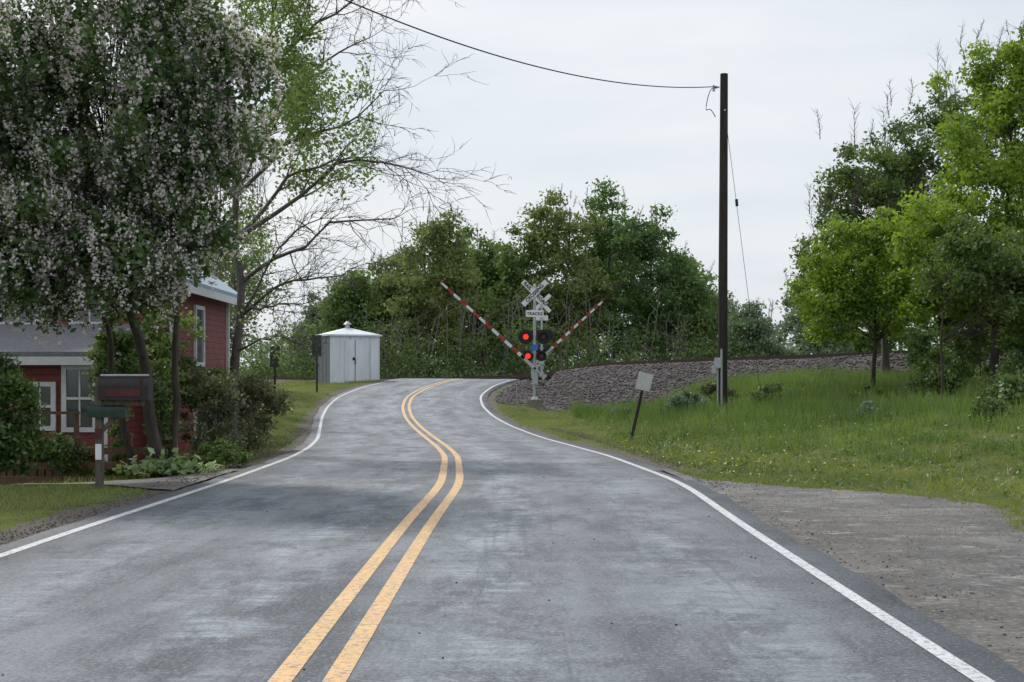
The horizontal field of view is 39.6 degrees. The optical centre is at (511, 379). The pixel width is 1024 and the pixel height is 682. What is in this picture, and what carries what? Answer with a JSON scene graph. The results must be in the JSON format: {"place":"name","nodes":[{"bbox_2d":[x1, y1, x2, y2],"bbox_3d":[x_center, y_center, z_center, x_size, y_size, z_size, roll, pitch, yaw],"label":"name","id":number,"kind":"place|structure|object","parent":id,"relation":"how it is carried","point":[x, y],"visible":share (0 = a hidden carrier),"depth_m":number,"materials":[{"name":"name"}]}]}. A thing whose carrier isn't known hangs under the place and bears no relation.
{"place":"outdoors","nodes":[
{"label":"outdoors","id":0,"kind":"place"},
{"bbox_2d":[0,324,144,355],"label":"annex roof","id":1,"kind":"structure","parent":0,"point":[19,343],"depth_m":27.93,"materials":[{"name":"grey metal"}]},
{"bbox_2d":[2,469,236,489],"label":"driveway","id":2,"kind":"structure","parent":0,"point":[141,483],"depth_m":21.44,"materials":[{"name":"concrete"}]},
{"bbox_2d":[4,379,382,485],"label":"verge grass","id":3,"kind":"structure","parent":0,"point":[287,385],"depth_m":54.27,"materials":[{"name":"green plant"}]},
{"bbox_2d":[0,378,1023,681],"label":"road","id":4,"kind":"structure","parent":0,"point":[358,532],"depth_m":10.63,"materials":[{"name":"grey asphalt"}]},
{"bbox_2d":[2,479,897,681],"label":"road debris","id":5,"kind":"object","parent":4,"relation":"on","point":[548,600],"visible":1,"depth_m":10.48,"materials":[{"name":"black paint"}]},
{"bbox_2d":[0,352,1023,544],"bbox_3d":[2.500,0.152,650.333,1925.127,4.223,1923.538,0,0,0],"label":"ground","id":6,"kind":"structure","parent":0,"point":[307,425],"depth_m":26.25,"materials":[{"name":"green plant"}]},
{"bbox_2d":[0,352,57,476],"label":"round shrub","id":7,"kind":"object","parent":6,"relation":"on","point":[20,437],"visible":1,"depth_m":20.79,"materials":[{"name":"green plant"}]},
{"bbox_2d":[0,411,94,485],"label":"porch deck","id":8,"kind":"structure","parent":6,"relation":"on","point":[41,472],"depth_m":25.91,"materials":[{"name":"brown wood"}]},
{"bbox_2d":[25,430,94,476],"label":"shrub","id":9,"kind":"object","parent":6,"relation":"on","point":[68,457],"visible":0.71,"depth_m":24.78,"materials":[{"name":"green plant"}]},
{"bbox_2d":[0,365,143,483],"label":"annex walls","id":10,"kind":"structure","parent":6,"relation":"on","point":[52,373],"depth_m":27.00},
{"bbox_2d":[0,434,148,482],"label":"wooden fence","id":11,"kind":"object","parent":6,"relation":"on","point":[38,479],"visible":0.32,"depth_m":24.82,"materials":[{"name":"brown wood"}]},
{"bbox_2d":[0,482,156,530],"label":"lawn grass","id":12,"kind":"structure","parent":6,"relation":"on","point":[50,498],"depth_m":18.33,"materials":[{"name":"green plant"}]},
{"bbox_2d":[0,164,225,460],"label":"walls","id":13,"kind":"structure","parent":6,"relation":"on","point":[215,333],"depth_m":33.18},
{"bbox_2d":[54,189,236,297],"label":"roof","id":14,"kind":"structure","parent":13,"relation":"on","point":[221,287],"depth_m":33.55,"materials":[{"name":"white metal"}]},
{"bbox_2d":[82,307,153,475],"bbox_3d":[-7.010,-0.041,25.331,1.257,3.679,1.174,0,0,0],"label":"climbing ivy","id":15,"kind":"object","parent":6,"relation":"on","point":[126,357],"visible":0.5,"depth_m":25.16,"materials":[{"name":"green plant"}]},
{"bbox_2d":[0,283,236,460],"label":"trim","id":16,"kind":"structure","parent":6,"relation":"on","point":[71,362],"depth_m":26.94,"materials":[{"name":"white wood"}]},
{"bbox_2d":[2,302,202,441],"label":"windows","id":17,"kind":"structure","parent":16,"relation":"on","point":[73,384],"depth_m":26.98,"materials":[{"name":"white glass"}]},
{"bbox_2d":[86,374,152,488],"bbox_3d":[-5.519,0.789,19.994,0.882,1.740,0.282,0,0,0],"label":"mailbox","id":18,"kind":"object","parent":6,"relation":"on","point":[99,409],"visible":0.92,"depth_m":19.91,"materials":[{"name":"black metal"}]},
{"bbox_2d":[0,0,294,478],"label":"crabapple tree","id":19,"kind":"object","parent":6,"relation":"on","point":[149,171],"visible":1,"depth_m":21.27,"materials":[{"name":"green plant"}]},
{"bbox_2d":[141,356,182,462],"bbox_3d":[-6.039,0.625,24.424,0.746,2.068,0.744,0,0,0],"label":"climbing ivy","id":20,"kind":"object","parent":6,"relation":"on","point":[161,395],"visible":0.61,"depth_m":24.41,"materials":[{"name":"green plant"}]},
{"bbox_2d":[112,447,222,476],"bbox_3d":[-5.882,1.390,23.909,2.042,0.540,0.986,0,0,0],"label":"hosta plant","id":21,"kind":"object","parent":6,"relation":"on","point":[177,464],"visible":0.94,"depth_m":23.77,"materials":[{"name":"green plant"}]},
{"bbox_2d":[130,290,207,456],"bbox_3d":[-6.925,-0.489,28.579,1.650,4.530,1.546,0,0,0],"label":"young tree","id":22,"kind":"object","parent":6,"relation":"on","point":[162,345],"visible":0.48,"depth_m":28.53,"materials":[{"name":"green plant"}]},
{"bbox_2d":[172,350,243,452],"bbox_3d":[-6.462,0.553,29.818,1.630,2.382,1.384,0,0,0],"label":"shrub","id":23,"kind":"object","parent":6,"relation":"on","point":[185,362],"visible":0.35,"depth_m":29.67,"materials":[{"name":"green plant"}]},
{"bbox_2d":[178,362,251,455],"bbox_3d":[-5.797,0.647,27.608,1.501,2.013,1.353,0,0,0],"label":"shrub","id":24,"kind":"object","parent":6,"relation":"on","point":[218,412],"visible":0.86,"depth_m":27.58,"materials":[{"name":"green plant"}]},
{"bbox_2d":[186,435,252,468],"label":"shrub","id":25,"kind":"object","parent":6,"relation":"on","point":[226,454],"visible":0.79,"depth_m":25.93,"materials":[{"name":"green plant"}]},
{"bbox_2d":[201,223,260,358],"bbox_3d":[-9.439,-1.920,45.092,3.226,6.764,3.262,0,0,0],"label":"young tree","id":26,"kind":"object","parent":6,"relation":"on","point":[232,307],"visible":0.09,"depth_m":45.07,"materials":[{"name":"green plant"}]},
{"bbox_2d":[188,110,277,298],"bbox_3d":[-12.377,-5.274,59.999,5.090,12.402,4.635,0,0,24],"label":"young tree","id":27,"kind":"object","parent":6,"relation":"on","point":[249,220],"visible":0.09,"depth_m":60.03,"materials":[{"name":"green plant"}]},
{"bbox_2d":[197,163,276,324],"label":"young tree","id":28,"kind":"object","parent":6,"relation":"on","point":[252,198],"visible":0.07,"depth_m":72.01,"materials":[{"name":"green plant"}]},
{"bbox_2d":[230,355,259,392],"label":"shrub","id":29,"kind":"object","parent":6,"relation":"on","point":[245,370],"visible":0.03,"depth_m":64.00,"materials":[{"name":"green plant"}]},
{"bbox_2d":[197,157,294,357],"bbox_3d":[-10.090,-3.961,51.883,4.163,10.322,4.078,0,0,0],"label":"young tree","id":30,"kind":"object","parent":6,"relation":"on","point":[244,261],"visible":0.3,"depth_m":51.66,"materials":[{"name":"green plant"}]},
{"bbox_2d":[210,372,294,451],"bbox_3d":[-6.295,0.780,33.897,1.952,1.954,2.326,0,0,21],"label":"shrub","id":31,"kind":"object","parent":6,"relation":"on","point":[253,386],"visible":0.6,"depth_m":33.79,"materials":[{"name":"green plant"}]},
{"bbox_2d":[239,371,277,441],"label":"shrub","id":32,"kind":"object","parent":6,"relation":"on","point":[256,413],"visible":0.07,"depth_m":37.60,"materials":[{"name":"green plant"}]},
{"bbox_2d":[270,346,279,390],"bbox_3d":[-9.157,0.114,54.990,0.395,2.816,0.115,0,0,0],"label":"road sign","id":33,"kind":"object","parent":6,"relation":"on","point":[274,363],"visible":0.53,"depth_m":54.93,"materials":[{"name":"black metal"}]},
{"bbox_2d":[280,316,309,376],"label":"deciduous tree","id":34,"kind":"object","parent":6,"relation":"on","point":[299,322],"visible":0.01,"depth_m":127.35,"materials":[{"name":"green plant"}]},
{"bbox_2d":[280,289,332,375],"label":"deciduous tree","id":35,"kind":"object","parent":6,"relation":"on","point":[311,314],"visible":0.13,"depth_m":116.91,"materials":[{"name":"green plant"}]},
{"bbox_2d":[106,0,516,452],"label":"bare branched tree","id":36,"kind":"object","parent":6,"relation":"on","point":[302,96],"visible":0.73,"depth_m":31.13,"materials":[{"name":"green plant"}]},
{"bbox_2d":[312,335,320,392],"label":"road sign","id":37,"kind":"object","parent":6,"relation":"on","point":[314,351],"visible":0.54,"depth_m":69.93,"materials":[{"name":"black metal"}]},
{"bbox_2d":[318,321,381,383],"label":"equipment shed","id":38,"kind":"structure","parent":6,"relation":"on","point":[350,354],"depth_m":79.67,"materials":[{"name":"white metal"}]},
{"bbox_2d":[345,340,364,380],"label":"doors","id":39,"kind":"structure","parent":38,"relation":"in","point":[353,348],"depth_m":79.61,"materials":[{"name":"white metal"}]},
{"bbox_2d":[303,266,405,370],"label":"deciduous tree","id":40,"kind":"object","parent":6,"relation":"on","point":[340,309],"visible":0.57,"depth_m":112.84,"materials":[{"name":"green plant"}]},
{"bbox_2d":[332,247,444,373],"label":"deciduous tree","id":41,"kind":"object","parent":6,"relation":"on","point":[388,291],"visible":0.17,"depth_m":115.17,"materials":[{"name":"green plant"}]},
{"bbox_2d":[380,274,445,376],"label":"deciduous tree","id":42,"kind":"object","parent":6,"relation":"on","point":[425,331],"visible":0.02,"depth_m":123.06,"materials":[{"name":"green plant"}]},
{"bbox_2d":[374,198,485,374],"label":"deciduous tree","id":43,"kind":"object","parent":6,"relation":"on","point":[443,266],"visible":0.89,"depth_m":110.94,"materials":[{"name":"green plant"}]},
{"bbox_2d":[424,232,492,376],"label":"deciduous tree","id":44,"kind":"object","parent":6,"relation":"on","point":[435,330],"visible":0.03,"depth_m":123.02,"materials":[{"name":"green plant"}]},
{"bbox_2d":[435,223,519,375],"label":"deciduous tree","id":45,"kind":"object","parent":6,"relation":"on","point":[484,258],"visible":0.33,"depth_m":116.91,"materials":[{"name":"green plant"}]},
{"bbox_2d":[0,427,1021,661],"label":"shoulder gravel","id":46,"kind":"structure","parent":6,"relation":"on","point":[256,454],"depth_m":20.66,"materials":[{"name":"grey gravel"}]},
{"bbox_2d":[468,253,554,374],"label":"deciduous tree","id":47,"kind":"object","parent":6,"relation":"on","point":[492,344],"visible":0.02,"depth_m":125.17,"materials":[{"name":"green plant"}]},
{"bbox_2d":[239,282,785,381],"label":"woodland undergrowth","id":48,"kind":"object","parent":6,"relation":"on","point":[398,370],"visible":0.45,"depth_m":104.59,"materials":[{"name":"green plant"}]},
{"bbox_2d":[473,219,574,374],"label":"deciduous tree","id":49,"kind":"object","parent":6,"relation":"on","point":[515,266],"visible":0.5,"depth_m":113.01,"materials":[{"name":"green plant"}]},
{"bbox_2d":[526,404,543,407],"bbox_3d":[1.020,1.322,64.000,0.800,0.484,0.800,0,0,0],"label":"signal foundation","id":50,"kind":"object","parent":6,"relation":"on","point":[536,405],"visible":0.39,"depth_m":63.60,"materials":[{"name":"grey concrete"}]},
{"bbox_2d":[441,280,550,403],"bbox_3d":[-0.729,-1.617,63.975,4.967,5.793,0.670,0,0,0],"label":"railroad crossing signal","id":51,"kind":"object","parent":50,"relation":"on","point":[526,336],"visible":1,"depth_m":63.89,"materials":[{"name":"metal"}]},
{"bbox_2d":[511,183,621,363],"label":"deciduous tree","id":52,"kind":"object","parent":6,"relation":"on","point":[590,281],"visible":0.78,"depth_m":112.21,"materials":[{"name":"green plant"}]},
{"bbox_2d":[531,294,602,382],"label":"railroad crossing signal","id":53,"kind":"object","parent":6,"relation":"on","point":[546,349],"visible":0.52,"depth_m":88.59,"materials":[{"name":"metal"}]},
{"bbox_2d":[529,233,638,370],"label":"deciduous tree","id":54,"kind":"object","parent":6,"relation":"on","point":[613,262],"visible":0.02,"depth_m":122.73,"materials":[{"name":"green plant"}]},
{"bbox_2d":[230,322,953,380],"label":"distant tree line","id":55,"kind":"object","parent":6,"relation":"on","point":[787,346],"depth_m":245.97,"materials":[{"name":"green plant"}]},
{"bbox_2d":[554,175,669,361],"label":"deciduous tree","id":56,"kind":"object","parent":6,"relation":"on","point":[602,207],"visible":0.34,"depth_m":115.20,"materials":[{"name":"green plant"}]},
{"bbox_2d":[607,405,635,415],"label":"shrub","id":57,"kind":"object","parent":6,"relation":"on","point":[615,407],"visible":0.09,"depth_m":51.80,"materials":[{"name":"green plant"}]},
{"bbox_2d":[258,347,1020,379],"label":"railway track","id":58,"kind":"structure","parent":6,"relation":"on","point":[549,374],"depth_m":75.56,"materials":[{"name":"metal"}]},
{"bbox_2d":[629,371,653,440],"bbox_3d":[3.427,0.823,37.988,0.703,2.107,0.110,0,0,0],"label":"leaning sign","id":59,"kind":"object","parent":6,"relation":"on","point":[644,382],"visible":0.88,"depth_m":37.93,"materials":[{"name":"grey metal"}]},
{"bbox_2d":[598,203,717,360],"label":"deciduous tree","id":60,"kind":"object","parent":6,"relation":"on","point":[644,247],"visible":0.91,"depth_m":110.96,"materials":[{"name":"green plant"}]},
{"bbox_2d":[639,250,731,359],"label":"deciduous tree","id":61,"kind":"object","parent":6,"relation":"on","point":[693,311],"visible":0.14,"depth_m":114.36,"materials":[{"name":"green plant"}]},
{"bbox_2d":[662,390,710,411],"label":"shrub","id":62,"kind":"object","parent":6,"relation":"on","point":[676,399],"visible":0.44,"depth_m":48.23,"materials":[{"name":"green plant"}]},
{"bbox_2d":[682,290,737,358],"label":"deciduous tree","id":63,"kind":"object","parent":6,"relation":"on","point":[729,313],"visible":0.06,"depth_m":120.86,"materials":[{"name":"green plant"}]},
{"bbox_2d":[697,380,738,400],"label":"shrub","id":64,"kind":"object","parent":6,"relation":"on","point":[709,388],"visible":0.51,"depth_m":51.81,"materials":[{"name":"green plant"}]},
{"bbox_2d":[712,73,727,410],"bbox_3d":[6.715,-4.200,45.899,0.339,11.402,0.592,0,0,42],"label":"utility pole","id":65,"kind":"object","parent":6,"relation":"on","point":[720,363],"visible":0.89,"depth_m":45.88,"materials":[{"name":"brown wood"}]},
{"bbox_2d":[345,0,716,87],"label":"overhead wire","id":66,"kind":"object","parent":65,"relation":"attached to","point":[512,59],"visible":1,"depth_m":34.76,"materials":[{"name":"black metal"}]},
{"bbox_2d":[706,87,716,116],"bbox_3d":[6.420,-8.944,45.800,0.365,0.975,0.028,0,0,0],"label":"service lead","id":67,"kind":"object","parent":65,"relation":"attached to","point":[707,100],"visible":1,"depth_m":45.79,"materials":[{"name":"metal"}]},
{"bbox_2d":[728,138,759,384],"bbox_3d":[7.950,-4.109,48.800,0.016,9.189,5.806,0,0,21],"label":"guy wire","id":68,"kind":"object","parent":65,"relation":"attached to","point":[743,258],"visible":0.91,"depth_m":48.76,"materials":[{"name":"grey metal"}]},
{"bbox_2d":[727,297,789,356],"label":"deciduous tree","id":69,"kind":"object","parent":6,"relation":"on","point":[763,330],"visible":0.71,"depth_m":103.12,"materials":[{"name":"green plant"}]},
{"bbox_2d":[495,352,1022,412],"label":"ballast stones","id":70,"kind":"object","parent":6,"relation":"on","point":[505,396],"visible":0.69,"depth_m":69.54,"materials":[{"name":"grey gravel"}]},
{"bbox_2d":[746,382,786,402],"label":"shrub","id":71,"kind":"object","parent":6,"relation":"on","point":[771,388],"visible":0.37,"depth_m":46.38,"materials":[{"name":"green plant"}]},
{"bbox_2d":[604,427,929,480],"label":"dandelions","id":72,"kind":"object","parent":6,"relation":"on","point":[736,463],"visible":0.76,"depth_m":25.06,"materials":[{"name":"yellow plant"}]},
{"bbox_2d":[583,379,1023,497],"bbox_3d":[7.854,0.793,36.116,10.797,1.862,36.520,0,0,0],"label":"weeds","id":73,"kind":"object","parent":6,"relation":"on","point":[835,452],"visible":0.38,"depth_m":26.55,"materials":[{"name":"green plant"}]},
{"bbox_2d":[769,268,861,354],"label":"deciduous tree","id":74,"kind":"object","parent":6,"relation":"on","point":[790,322],"visible":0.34,"depth_m":94.53,"materials":[{"name":"green plant"}]},
{"bbox_2d":[675,466,1023,538],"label":"grass tufts","id":75,"kind":"object","parent":6,"relation":"on","point":[706,475],"visible":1,"depth_m":18.74,"materials":[{"name":"green plant"}]},
{"bbox_2d":[844,383,890,401],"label":"shrub","id":76,"kind":"object","parent":6,"relation":"on","point":[866,387],"visible":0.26,"depth_m":42.30,"materials":[{"name":"green plant"}]},
{"bbox_2d":[847,398,890,418],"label":"shrub","id":77,"kind":"object","parent":6,"relation":"on","point":[865,406],"visible":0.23,"depth_m":35.42,"materials":[{"name":"green plant"}]},
{"bbox_2d":[842,304,910,352],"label":"deciduous tree","id":78,"kind":"object","parent":6,"relation":"on","point":[864,344],"visible":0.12,"depth_m":99.19,"materials":[{"name":"green plant"}]},
{"bbox_2d":[780,201,989,386],"bbox_3d":[12.806,-2.845,47.569,6.944,6.488,4.647,0,0,35],"label":"maple tree","id":79,"kind":"object","parent":6,"relation":"on","point":[836,286],"visible":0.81,"depth_m":47.41,"materials":[{"name":"green plant"}]},
{"bbox_2d":[783,40,1023,373],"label":"maple tree","id":80,"kind":"object","parent":6,"relation":"on","point":[895,175],"visible":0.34,"depth_m":61.19,"materials":[{"name":"green plant"}]},
{"bbox_2d":[898,362,969,398],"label":"hedgerow shrub","id":81,"kind":"object","parent":6,"relation":"on","point":[931,379],"visible":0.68,"depth_m":43.52,"materials":[{"name":"green plant"}]},
{"bbox_2d":[899,316,989,371],"bbox_3d":[16.997,-1.068,55.980,4.132,3.477,3.493,0,0,-36],"label":"hedgerow shrub","id":82,"kind":"object","parent":6,"relation":"on","point":[923,340],"visible":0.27,"depth_m":55.93,"materials":[{"name":"green plant"}]},
{"bbox_2d":[914,303,988,346],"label":"deciduous tree","id":83,"kind":"object","parent":6,"relation":"on","point":[931,320],"visible":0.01,"depth_m":95.03,"materials":[{"name":"green plant"}]},
{"bbox_2d":[883,16,1023,380],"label":"maple tree","id":84,"kind":"object","parent":6,"relation":"on","point":[1005,175],"visible":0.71,"depth_m":44.43,"materials":[{"name":"green plant"}]},
{"bbox_2d":[909,305,1014,387],"bbox_3d":[15.280,-0.711,47.196,4.091,3.618,3.991,0,0,0],"label":"hedgerow shrub","id":85,"kind":"object","parent":6,"relation":"on","point":[981,343],"visible":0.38,"depth_m":47.10,"materials":[{"name":"green plant"}]},
{"bbox_2d":[910,207,1023,398],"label":"maple tree","id":86,"kind":"object","parent":6,"relation":"on","point":[1007,276],"visible":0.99,"depth_m":39.58,"materials":[{"name":"green plant"}]},
{"bbox_2d":[967,395,1013,421],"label":"shrub","id":87,"kind":"object","parent":6,"relation":"on","point":[990,405],"visible":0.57,"depth_m":30.35,"materials":[{"name":"green plant"}]},
{"bbox_2d":[971,364,1023,412],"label":"hedgerow shrub","id":88,"kind":"object","parent":6,"relation":"on","point":[1007,387],"visible":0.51,"depth_m":34.11,"materials":[{"name":"green plant"}]},
{"bbox_2d":[977,330,1023,391],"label":"hedgerow shrub","id":89,"kind":"object","parent":6,"relation":"on","point":[1017,361],"visible":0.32,"depth_m":39.71,"materials":[{"name":"green plant"}]},
{"bbox_2d":[1,0,1023,373],"label":"sky","id":90,"kind":"structure","parent":0,"point":[540,128],"materials":[{"name":"white"}]},
{"bbox_2d":[561,357,1023,466],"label":"tall grass","id":91,"kind":"structure","parent":0,"point":[912,404],"depth_m":38.37,"materials":[{"name":"green plant"}]},
{"bbox_2d":[661,469,1023,673],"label":"driveway","id":92,"kind":"structure","parent":0,"point":[1006,602],"depth_m":13.00,"materials":[{"name":"grey gravel"}]},
{"bbox_2d":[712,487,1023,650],"bbox_3d":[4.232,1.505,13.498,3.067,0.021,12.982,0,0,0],"label":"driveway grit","id":93,"kind":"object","parent":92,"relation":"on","point":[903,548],"visible":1,"depth_m":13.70,"materials":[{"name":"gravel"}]}
]}

